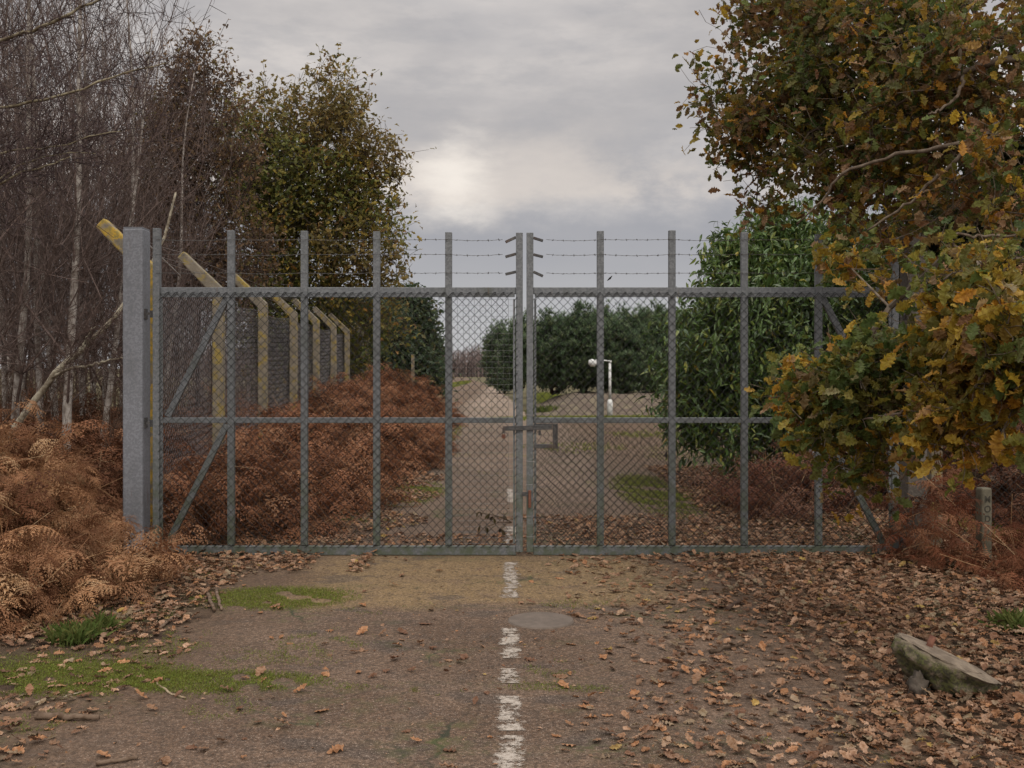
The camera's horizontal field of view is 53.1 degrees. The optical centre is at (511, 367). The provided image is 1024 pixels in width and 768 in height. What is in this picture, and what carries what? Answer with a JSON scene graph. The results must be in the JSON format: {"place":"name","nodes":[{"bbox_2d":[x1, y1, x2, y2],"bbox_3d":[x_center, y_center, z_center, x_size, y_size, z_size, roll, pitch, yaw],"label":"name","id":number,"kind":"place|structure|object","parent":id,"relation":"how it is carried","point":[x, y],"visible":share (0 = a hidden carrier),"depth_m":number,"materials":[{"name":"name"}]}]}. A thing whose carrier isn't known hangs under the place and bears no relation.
{"place":"outdoors","nodes":[
{"label":"outdoors","id":0,"kind":"place"},
{"bbox_2d":[0,377,1023,767],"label":"road","id":1,"kind":"structure","parent":0,"point":[368,725],"depth_m":5.67,"materials":[{"name":"asphalt"}]},
{"bbox_2d":[35,691,81,703],"bbox_3d":[-2.252,1.639,5.095,0.020,0.018,0.236,0,0,42],"label":"fallen stick","id":2,"kind":"object","parent":1,"relation":"on","point":[59,698],"visible":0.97,"depth_m":5.08,"materials":[{"name":"wood"}]},
{"bbox_2d":[34,712,99,720],"bbox_3d":[-2.079,1.628,4.787,0.312,0.043,0.045,0,0,3],"label":"fallen stick","id":3,"kind":"object","parent":1,"relation":"on","point":[48,716],"visible":1,"depth_m":4.77,"materials":[{"name":"wood"}]},
{"bbox_2d":[96,750,110,756],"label":"fallen leaf","id":4,"kind":"object","parent":1,"relation":"on","point":[101,752],"visible":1,"depth_m":4.34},
{"bbox_2d":[96,756,137,765],"bbox_3d":[-1.644,1.635,4.265,0.166,0.021,0.026,0,0,-27],"label":"fallen stick","id":5,"kind":"object","parent":1,"relation":"on","point":[103,762],"visible":1,"depth_m":4.26,"materials":[{"name":"wood"}]},
{"bbox_2d":[147,704,157,709],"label":"fallen leaf","id":6,"kind":"object","parent":1,"relation":"on","point":[151,706],"visible":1,"depth_m":4.92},
{"bbox_2d":[161,756,171,764],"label":"fallen leaf","id":7,"kind":"object","parent":1,"relation":"on","point":[165,760],"visible":1,"depth_m":4.27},
{"bbox_2d":[155,682,185,698],"bbox_3d":[-1.752,1.640,5.213,0.034,0.019,0.364,0,0,-42],"label":"fallen stick","id":8,"kind":"object","parent":1,"relation":"on","point":[167,691],"visible":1,"depth_m":5.17,"materials":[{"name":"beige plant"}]},
{"bbox_2d":[186,744,196,748],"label":"fallen leaf","id":9,"kind":"object","parent":1,"relation":"on","point":[193,746],"visible":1,"depth_m":4.44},
{"bbox_2d":[255,666,265,675],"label":"fallen leaf","id":10,"kind":"object","parent":1,"relation":"on","point":[261,669],"visible":1,"depth_m":5.49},
{"bbox_2d":[293,683,306,691],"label":"fallen leaf","id":11,"kind":"object","parent":1,"relation":"on","point":[301,687],"visible":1,"depth_m":5.20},
{"bbox_2d":[327,744,343,753],"bbox_3d":[-0.756,1.634,4.391,0.072,0.023,0.065,0,0,-5],"label":"fallen leaf","id":12,"kind":"object","parent":1,"relation":"on","point":[336,748],"visible":1,"depth_m":4.39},
{"bbox_2d":[356,626,367,634],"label":"fallen leaf","id":13,"kind":"object","parent":1,"relation":"on","point":[362,629],"visible":1,"depth_m":6.34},
{"bbox_2d":[439,762,457,767],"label":"fallen leaf","id":14,"kind":"object","parent":1,"relation":"on","point":[447,765],"visible":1,"depth_m":4.19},
{"bbox_2d":[493,488,525,767],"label":"road marking","id":15,"kind":"object","parent":1,"relation":"on","point":[508,754],"visible":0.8,"depth_m":5.09,"materials":[{"name":"white paint"}]},
{"bbox_2d":[0,380,1022,743],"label":"moss","id":16,"kind":"object","parent":1,"relation":"on","point":[180,674],"visible":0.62,"depth_m":5.65,"materials":[{"name":"plant"}]},
{"bbox_2d":[215,589,222,610],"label":"fallen stick","id":17,"kind":"object","parent":16,"relation":"on","point":[218,599],"visible":1,"depth_m":7.21,"materials":[{"name":"wood"}]},
{"bbox_2d":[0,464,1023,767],"bbox_3d":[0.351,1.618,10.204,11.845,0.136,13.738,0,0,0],"label":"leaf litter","id":18,"kind":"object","parent":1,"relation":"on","point":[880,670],"visible":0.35,"depth_m":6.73,"materials":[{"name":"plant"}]},
{"bbox_2d":[661,658,673,663],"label":"fallen leaf","id":19,"kind":"object","parent":18,"relation":"on","point":[667,661],"visible":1,"depth_m":5.64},
{"bbox_2d":[721,760,731,767],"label":"fallen leaf","id":20,"kind":"object","parent":18,"relation":"on","point":[725,762],"visible":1,"depth_m":4.21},
{"bbox_2d":[508,612,573,628],"bbox_3d":[0.188,1.643,6.667,0.436,0.011,0.436,0,0,0],"label":"manhole cover","id":21,"kind":"object","parent":1,"relation":"on","point":[539,620],"visible":1,"depth_m":6.64,"materials":[{"name":"concrete"}]},
{"bbox_2d":[553,673,567,678],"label":"fallen leaf","id":22,"kind":"object","parent":1,"relation":"on","point":[562,675],"visible":0.98,"depth_m":5.45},
{"bbox_2d":[558,680,568,687],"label":"fallen leaf","id":23,"kind":"object","parent":1,"relation":"on","point":[562,683],"visible":1,"depth_m":5.30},
{"bbox_2d":[629,688,639,694],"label":"fallen leaf","id":24,"kind":"object","parent":1,"relation":"on","point":[634,691],"visible":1,"depth_m":5.17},
{"bbox_2d":[652,696,668,703],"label":"fallen leaf","id":25,"kind":"object","parent":1,"relation":"on","point":[660,699],"visible":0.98,"depth_m":5.02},
{"bbox_2d":[660,715,678,721],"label":"fallen leaf","id":26,"kind":"object","parent":1,"relation":"on","point":[671,718],"visible":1,"depth_m":4.76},
{"bbox_2d":[664,589,704,592],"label":"fallen stick","id":27,"kind":"object","parent":1,"relation":"on","point":[684,590],"visible":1,"depth_m":7.53,"materials":[{"name":"wood"}]},
{"bbox_2d":[681,665,689,672],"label":"fallen leaf","id":28,"kind":"object","parent":1,"relation":"on","point":[684,667],"visible":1,"depth_m":5.52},
{"bbox_2d":[688,593,695,601],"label":"fallen leaf","id":29,"kind":"object","parent":1,"relation":"on","point":[692,596],"visible":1,"depth_m":7.23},
{"bbox_2d":[691,672,701,683],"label":"fallen leaf","id":30,"kind":"object","parent":1,"relation":"on","point":[696,677],"visible":1,"depth_m":5.35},
{"bbox_2d":[709,643,744,653],"bbox_3d":[1.258,1.634,5.972,0.283,0.031,0.035,0,0,-35],"label":"fallen stick","id":31,"kind":"object","parent":1,"relation":"on","point":[719,650],"visible":1,"depth_m":5.95,"materials":[{"name":"wood"}]},
{"bbox_2d":[725,599,741,610],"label":"fallen stick","id":32,"kind":"object","parent":1,"relation":"on","point":[731,605],"visible":0.97,"depth_m":6.99,"materials":[{"name":"wood"}]},
{"bbox_2d":[735,665,747,670],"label":"fallen leaf","id":33,"kind":"object","parent":1,"relation":"on","point":[742,667],"visible":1,"depth_m":5.58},
{"bbox_2d":[759,641,766,650],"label":"fallen leaf","id":34,"kind":"object","parent":1,"relation":"on","point":[762,645],"visible":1,"depth_m":5.96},
{"bbox_2d":[766,686,785,696],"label":"fallen stick","id":35,"kind":"object","parent":1,"relation":"on","point":[770,694],"visible":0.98,"depth_m":5.15,"materials":[{"name":"wood"}]},
{"bbox_2d":[776,678,785,687],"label":"fallen leaf","id":36,"kind":"object","parent":1,"relation":"on","point":[781,681],"visible":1,"depth_m":5.28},
{"bbox_2d":[788,726,803,732],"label":"fallen leaf","id":37,"kind":"object","parent":1,"relation":"on","point":[795,729],"visible":1,"depth_m":4.63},
{"bbox_2d":[806,750,818,759],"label":"fallen leaf","id":38,"kind":"object","parent":1,"relation":"on","point":[814,754],"visible":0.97,"depth_m":4.29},
{"bbox_2d":[815,761,832,766],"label":"fallen leaf","id":39,"kind":"object","parent":1,"relation":"on","point":[822,763],"visible":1,"depth_m":4.25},
{"bbox_2d":[839,693,850,700],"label":"fallen leaf","id":40,"kind":"object","parent":1,"relation":"on","point":[845,697],"visible":0.98,"depth_m":5.08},
{"bbox_2d":[987,664,1023,669],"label":"fallen stick","id":41,"kind":"object","parent":1,"relation":"on","point":[1002,668],"visible":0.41,"depth_m":5.59,"materials":[{"name":"wood"}]},
{"bbox_2d":[0,370,1023,696],"bbox_3d":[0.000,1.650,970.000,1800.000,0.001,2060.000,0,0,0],"label":"ground","id":42,"kind":"structure","parent":0,"point":[202,614],"depth_m":6.77,"materials":[{"name":"brown soil"}]},
{"bbox_2d":[0,56,66,402],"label":"birch tree","id":43,"kind":"object","parent":42,"relation":"on","point":[15,282],"visible":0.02,"depth_m":23.95,"materials":[{"name":"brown plant"}]},
{"bbox_2d":[0,0,67,328],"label":"birch tree","id":44,"kind":"object","parent":42,"relation":"on","point":[32,115],"visible":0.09,"depth_m":17.80,"materials":[{"name":"brown plant"}]},
{"bbox_2d":[0,6,94,420],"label":"birch tree","id":45,"kind":"object","parent":42,"relation":"on","point":[2,375],"visible":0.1,"depth_m":16.25,"materials":[{"name":"brown plant"}]},
{"bbox_2d":[0,0,113,405],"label":"birch tree","id":46,"kind":"object","parent":42,"relation":"on","point":[23,384],"visible":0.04,"depth_m":18.57,"materials":[{"name":"brown plant"}]},
{"bbox_2d":[0,0,126,390],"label":"birch tree","id":47,"kind":"object","parent":42,"relation":"on","point":[13,313],"visible":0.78,"depth_m":12.15,"materials":[{"name":"brown plant"}]},
{"bbox_2d":[5,69,122,401],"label":"birch tree","id":48,"kind":"object","parent":42,"relation":"on","point":[67,250],"visible":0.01,"depth_m":21.25,"materials":[{"name":"brown plant"}]},
{"bbox_2d":[0,0,128,450],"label":"birch tree","id":49,"kind":"object","parent":42,"relation":"on","point":[38,375],"visible":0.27,"depth_m":14.56,"materials":[{"name":"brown plant"}]},
{"bbox_2d":[0,0,133,361],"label":"birch tree","id":50,"kind":"object","parent":42,"relation":"on","point":[40,245],"visible":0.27,"depth_m":13.87,"materials":[{"name":"brown plant"}]},
{"bbox_2d":[25,122,113,384],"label":"birch tree","id":51,"kind":"object","parent":42,"relation":"on","point":[58,264],"depth_m":26.00,"materials":[{"name":"brown plant"}]},
{"bbox_2d":[39,617,116,647],"bbox_3d":[-2.643,1.576,6.196,0.439,0.152,0.379,0,0,43],"label":"grass tuft","id":52,"kind":"object","parent":42,"relation":"on","point":[66,633],"visible":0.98,"depth_m":6.11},
{"bbox_2d":[0,0,184,425],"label":"birch tree","id":53,"kind":"object","parent":42,"relation":"on","point":[18,377],"visible":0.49,"depth_m":13.03,"materials":[{"name":"brown plant"}]},
{"bbox_2d":[0,0,184,419],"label":"birch tree","id":54,"kind":"object","parent":42,"relation":"on","point":[57,384],"visible":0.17,"depth_m":15.88,"materials":[{"name":"brown plant"}]},
{"bbox_2d":[0,0,187,414],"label":"birch tree","id":55,"kind":"object","parent":42,"relation":"on","point":[80,358],"visible":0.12,"depth_m":17.25,"materials":[{"name":"brown plant"}]},
{"bbox_2d":[0,173,188,451],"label":"leaning birch","id":56,"kind":"object","parent":42,"relation":"on","point":[59,370],"visible":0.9,"depth_m":10.58,"materials":[{"name":"brown plant"}]},
{"bbox_2d":[0,1,197,404],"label":"birch tree","id":57,"kind":"object","parent":42,"relation":"on","point":[103,388],"visible":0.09,"depth_m":18.77,"materials":[{"name":"brown plant"}]},
{"bbox_2d":[71,607,132,631],"bbox_3d":[-2.588,1.591,6.456,0.387,0.120,0.311,0,0,-16],"label":"grass tuft","id":58,"kind":"object","parent":42,"relation":"on","point":[108,621],"visible":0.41,"depth_m":6.44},
{"bbox_2d":[0,399,205,640],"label":"bracken","id":59,"kind":"object","parent":42,"relation":"on","point":[49,546],"visible":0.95,"depth_m":7.38,"materials":[{"name":"plant"}]},
{"bbox_2d":[0,0,211,459],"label":"birch tree","id":60,"kind":"object","parent":42,"relation":"on","point":[67,403],"visible":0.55,"depth_m":13.20,"materials":[{"name":"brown plant"}]},
{"bbox_2d":[39,2,178,406],"bbox_3d":[-8.959,-3.397,22.492,4.311,10.145,4.282,4,-5,-27],"label":"birch tree","id":61,"kind":"object","parent":42,"relation":"on","point":[104,162],"visible":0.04,"depth_m":22.11,"materials":[{"name":"brown plant"}]},
{"bbox_2d":[0,0,225,280],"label":"birch","id":62,"kind":"object","parent":42,"relation":"on","point":[9,162],"visible":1,"depth_m":7.55,"materials":[{"name":"brown plant"}]},
{"bbox_2d":[2,1,229,453],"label":"birch tree","id":63,"kind":"object","parent":42,"relation":"on","point":[116,345],"visible":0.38,"depth_m":15.20,"materials":[{"name":"brown plant"}]},
{"bbox_2d":[50,29,188,402],"bbox_3d":[-9.259,-3.100,23.842,3.955,9.514,3.679,-2,1,-39],"label":"birch tree","id":64,"kind":"object","parent":42,"relation":"on","point":[107,193],"visible":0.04,"depth_m":23.84,"materials":[{"name":"brown plant"}]},
{"bbox_2d":[123,227,149,554],"bbox_3d":[-3.332,0.255,9.100,0.188,2.991,0.200,0,0,0],"label":"gate post","id":65,"kind":"object","parent":42,"relation":"on","point":[136,372],"visible":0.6,"depth_m":9.00,"materials":[{"name":"metal"}]},
{"bbox_2d":[147,228,522,554],"bbox_3d":[-1.560,0.208,8.993,3.309,2.869,0.086,0,0,0],"label":"gate leaf","id":66,"kind":"object","parent":65,"relation":"attached to","point":[230,292],"visible":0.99,"depth_m":8.97,"materials":[{"name":"metal"}]},
{"bbox_2d":[476,511,511,534],"bbox_3d":[-0.157,1.359,8.957,0.318,0.211,0.071,0,0,0],"label":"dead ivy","id":67,"kind":"object","parent":66,"relation":"attached to","point":[494,520],"visible":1,"depth_m":8.95,"materials":[{"name":"brown plant"}]},
{"bbox_2d":[0,329,288,465],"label":"undergrowth","id":68,"kind":"object","parent":42,"relation":"on","point":[52,401],"visible":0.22,"depth_m":15.35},
{"bbox_2d":[0,378,288,518],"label":"bracken","id":69,"kind":"object","parent":42,"relation":"on","point":[107,471],"visible":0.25,"depth_m":13.36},
{"bbox_2d":[39,0,252,390],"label":"birch tree","id":70,"kind":"object","parent":42,"relation":"on","point":[154,139],"visible":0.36,"depth_m":16.51,"materials":[{"name":"brown plant"}]},
{"bbox_2d":[57,15,240,363],"bbox_3d":[-7.423,-2.930,21.251,3.816,9.181,3.550,0,-3,-6],"label":"birch tree","id":71,"kind":"object","parent":42,"relation":"on","point":[161,160],"visible":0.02,"depth_m":21.21,"materials":[{"name":"brown plant"}]},
{"bbox_2d":[0,195,318,416],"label":"distant wood","id":72,"kind":"object","parent":42,"relation":"on","point":[163,360],"visible":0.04,"depth_m":30.32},
{"bbox_2d":[135,600,191,612],"bbox_3d":[-2.421,1.634,6.969,0.282,0.024,0.378,0,0,35],"label":"fallen stick","id":73,"kind":"object","parent":42,"relation":"on","point":[155,604],"visible":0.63,"depth_m":7.05,"materials":[{"name":"wood"}]},
{"bbox_2d":[82,56,259,416],"bbox_3d":[-6.160,-2.179,18.869,2.962,7.667,3.067,0,0,2],"label":"birch tree","id":74,"kind":"object","parent":42,"relation":"on","point":[181,225],"visible":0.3,"depth_m":18.76,"materials":[{"name":"brown plant"}]},
{"bbox_2d":[158,612,191,628],"bbox_3d":[-2.210,1.633,6.639,0.090,0.025,0.398,0,0,11],"label":"fallen stick","id":75,"kind":"object","parent":42,"relation":"on","point":[166,622],"visible":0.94,"depth_m":6.58,"materials":[{"name":"wood"}]},
{"bbox_2d":[100,73,258,415],"bbox_3d":[-7.933,-2.854,24.775,3.670,9.099,4.016,-8,2,-9],"label":"birch tree","id":76,"kind":"object","parent":42,"relation":"on","point":[188,283],"visible":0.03,"depth_m":24.89,"materials":[{"name":"brown plant"}]},
{"bbox_2d":[112,90,252,398],"bbox_3d":[-7.407,-2.650,22.988,3.578,8.607,3.328,-2,0,19],"label":"birch tree","id":77,"kind":"object","parent":42,"relation":"on","point":[191,297],"visible":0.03,"depth_m":22.96,"materials":[{"name":"brown plant"}]},
{"bbox_2d":[99,17,296,446],"bbox_3d":[-6.169,-2.607,20.125,3.858,8.513,2.901,0,0,-21],"label":"brown oak","id":78,"kind":"object","parent":42,"relation":"on","point":[253,271],"visible":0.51,"depth_m":19.82,"materials":[{"name":"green plant"}]},
{"bbox_2d":[204,590,215,611],"bbox_3d":[-2.117,1.631,7.187,0.035,0.034,0.630,0,0,-21],"label":"fallen stick","id":79,"kind":"object","parent":42,"relation":"on","point":[210,601],"visible":0.94,"depth_m":7.15,"materials":[{"name":"wood"}]},
{"bbox_2d":[96,219,369,529],"bbox_3d":[-4.159,0.178,20.476,0.617,3.144,21.890,0,0,-3],"label":"perimeter fence","id":80,"kind":"object","parent":42,"relation":"on","point":[195,269],"visible":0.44,"depth_m":14.03,"materials":[{"name":"concrete"}]},
{"bbox_2d":[201,88,306,404],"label":"birch tree","id":81,"kind":"object","parent":42,"relation":"on","point":[257,262],"visible":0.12,"depth_m":26.82,"materials":[{"name":"brown plant"}]},
{"bbox_2d":[90,362,467,544],"bbox_3d":[-3.071,0.993,19.984,4.445,2.541,21.743,0,0,0],"label":"bracken","id":82,"kind":"object","parent":42,"relation":"on","point":[243,481],"visible":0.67,"depth_m":11.57,"materials":[{"name":"plant"}]},
{"bbox_2d":[203,43,436,407],"bbox_3d":[-5.520,-3.212,27.231,5.926,10.801,5.858,0,0,-29],"label":"autumn oak","id":83,"kind":"object","parent":42,"relation":"on","point":[304,194],"visible":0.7,"depth_m":26.32,"materials":[{"name":"green plant"}]},
{"bbox_2d":[169,342,550,376],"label":"treeline","id":84,"kind":"object","parent":42,"relation":"on","point":[474,361],"visible":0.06,"depth_m":188.00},
{"bbox_2d":[326,277,461,401],"bbox_3d":[-4.218,-0.777,38.760,4.915,5.759,9.795,0,0,26],"label":"green shrub","id":85,"kind":"object","parent":42,"relation":"on","point":[437,340],"visible":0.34,"depth_m":37.68,"materials":[{"name":"green plant"}]},
{"bbox_2d":[411,354,413,385],"bbox_3d":[-2.906,0.650,30.000,0.090,2.100,0.090,0,0,0],"label":"fence post","id":86,"kind":"object","parent":42,"relation":"on","point":[412,364],"visible":0.29,"depth_m":29.95,"materials":[{"name":"concrete"}]},
{"bbox_2d":[477,317,525,393],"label":"pine tree","id":87,"kind":"object","parent":42,"relation":"on","point":[492,360],"visible":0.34,"depth_m":65.37,"materials":[{"name":"green plant"}]},
{"bbox_2d":[495,309,548,388],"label":"pine tree","id":88,"kind":"object","parent":42,"relation":"on","point":[508,369],"visible":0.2,"depth_m":55.53,"materials":[{"name":"green plant"}]},
{"bbox_2d":[524,404,558,413],"bbox_3d":[1.503,1.471,37.230,2.787,0.387,2.447,0,0,0],"label":"grass tuft","id":89,"kind":"object","parent":42,"relation":"on","point":[548,407],"visible":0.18,"depth_m":36.80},
{"bbox_2d":[588,359,612,416],"bbox_3d":[2.962,0.681,34.286,0.819,1.978,0.300,0,0,0],"label":"street lamp","id":90,"kind":"object","parent":42,"relation":"on","point":[609,407],"visible":0.73,"depth_m":34.24,"materials":[{"name":"metal"}]},
{"bbox_2d":[580,298,626,391],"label":"pine tree","id":91,"kind":"object","parent":42,"relation":"on","point":[606,310],"visible":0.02,"depth_m":46.71,"materials":[{"name":"green plant"}]},
{"bbox_2d":[634,192,939,480],"bbox_3d":[4.125,-0.377,14.266,4.830,4.416,3.185,0,0,0],"label":"evergreen bush","id":92,"kind":"object","parent":42,"relation":"on","point":[779,264],"visible":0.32,"depth_m":13.82,"materials":[{"name":"green plant"}]},
{"bbox_2d":[672,0,1023,311],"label":"oak tree","id":93,"kind":"object","parent":42,"relation":"on","point":[918,71],"visible":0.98,"depth_m":8.36,"materials":[{"name":"green plant"}]},
{"bbox_2d":[685,418,1023,530],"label":"bracken","id":94,"kind":"object","parent":42,"relation":"on","point":[996,471],"visible":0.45,"depth_m":11.47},
{"bbox_2d":[735,215,1023,525],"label":"oak sapling","id":95,"kind":"object","parent":42,"relation":"on","point":[963,370],"visible":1,"depth_m":5.68,"materials":[{"name":"green plant"}]},
{"bbox_2d":[900,231,926,554],"bbox_3d":[3.571,0.272,9.120,0.182,2.957,0.200,0,0,0],"label":"gate post","id":96,"kind":"object","parent":42,"relation":"on","point":[906,488],"visible":0.04,"depth_m":9.02,"materials":[{"name":"metal"}]},
{"bbox_2d":[502,230,904,554],"bbox_3d":[1.686,0.216,9.021,3.541,2.852,0.183,0,0,0],"label":"gate leaf","id":97,"kind":"object","parent":96,"relation":"attached to","point":[672,291],"visible":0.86,"depth_m":8.98,"materials":[{"name":"metal"}]},
{"bbox_2d":[906,669,930,699],"bbox_3d":[2.032,1.603,5.125,0.110,0.204,0.129,0,0,31],"label":"stone","id":98,"kind":"object","parent":42,"relation":"on","point":[916,681],"visible":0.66,"depth_m":5.10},
{"bbox_2d":[852,92,1023,496],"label":"dark tree","id":99,"kind":"object","parent":42,"relation":"on","point":[934,213],"visible":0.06,"depth_m":11.70,"materials":[{"name":"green plant"}]},
{"bbox_2d":[862,451,1023,595],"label":"bracken","id":100,"kind":"object","parent":42,"relation":"on","point":[1012,554],"visible":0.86,"depth_m":8.39,"materials":[{"name":"plant"}]},
{"bbox_2d":[891,632,1001,699],"bbox_3d":[2.201,1.533,5.230,0.571,0.256,0.403,24,3,5],"label":"concrete lump","id":101,"kind":"object","parent":42,"relation":"on","point":[945,671],"visible":0.9,"depth_m":5.10,"materials":[{"name":"concrete"}]},
{"bbox_2d":[927,422,1023,549],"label":"side fence","id":102,"kind":"object","parent":42,"relation":"on","point":[931,474],"visible":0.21,"depth_m":9.30,"materials":[{"name":"metal"}]},
{"bbox_2d":[976,487,991,563],"bbox_3d":[3.970,1.368,8.618,0.098,0.725,0.101,0,0,-12],"label":"boundary post","id":103,"kind":"object","parent":42,"relation":"on","point":[984,495],"visible":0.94,"depth_m":8.57,"materials":[{"name":"concrete"}]},
{"bbox_2d":[975,607,1023,634],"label":"grass tuft","id":104,"kind":"object","parent":42,"relation":"on","point":[1012,619],"visible":0.78,"depth_m":6.42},
{"bbox_2d":[0,0,1023,368],"label":"sky","id":105,"kind":"structure","parent":0,"point":[554,120],"materials":[{"name":"grey"}]},
{"bbox_2d":[536,391,685,416],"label":"earth bank","id":106,"kind":"structure","parent":0,"point":[627,408],"depth_m":36.50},
{"bbox_2d":[510,305,582,394],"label":"pine tree","id":107,"kind":"object","parent":106,"relation":"on","point":[547,327],"visible":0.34,"depth_m":43.40,"materials":[{"name":"green plant"}]},
{"bbox_2d":[550,298,621,392],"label":"pine tree","id":108,"kind":"object","parent":106,"relation":"on","point":[580,326],"visible":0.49,"depth_m":42.34,"materials":[{"name":"green plant"}]},
{"bbox_2d":[585,301,665,393],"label":"pine tree","id":109,"kind":"object","parent":106,"relation":"on","point":[638,340],"visible":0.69,"depth_m":41.36,"materials":[{"name":"green plant"}]},
{"bbox_2d":[623,298,682,392],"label":"pine tree","id":110,"kind":"object","parent":106,"relation":"on","point":[655,336],"visible":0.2,"depth_m":42.31,"materials":[{"name":"green plant"}]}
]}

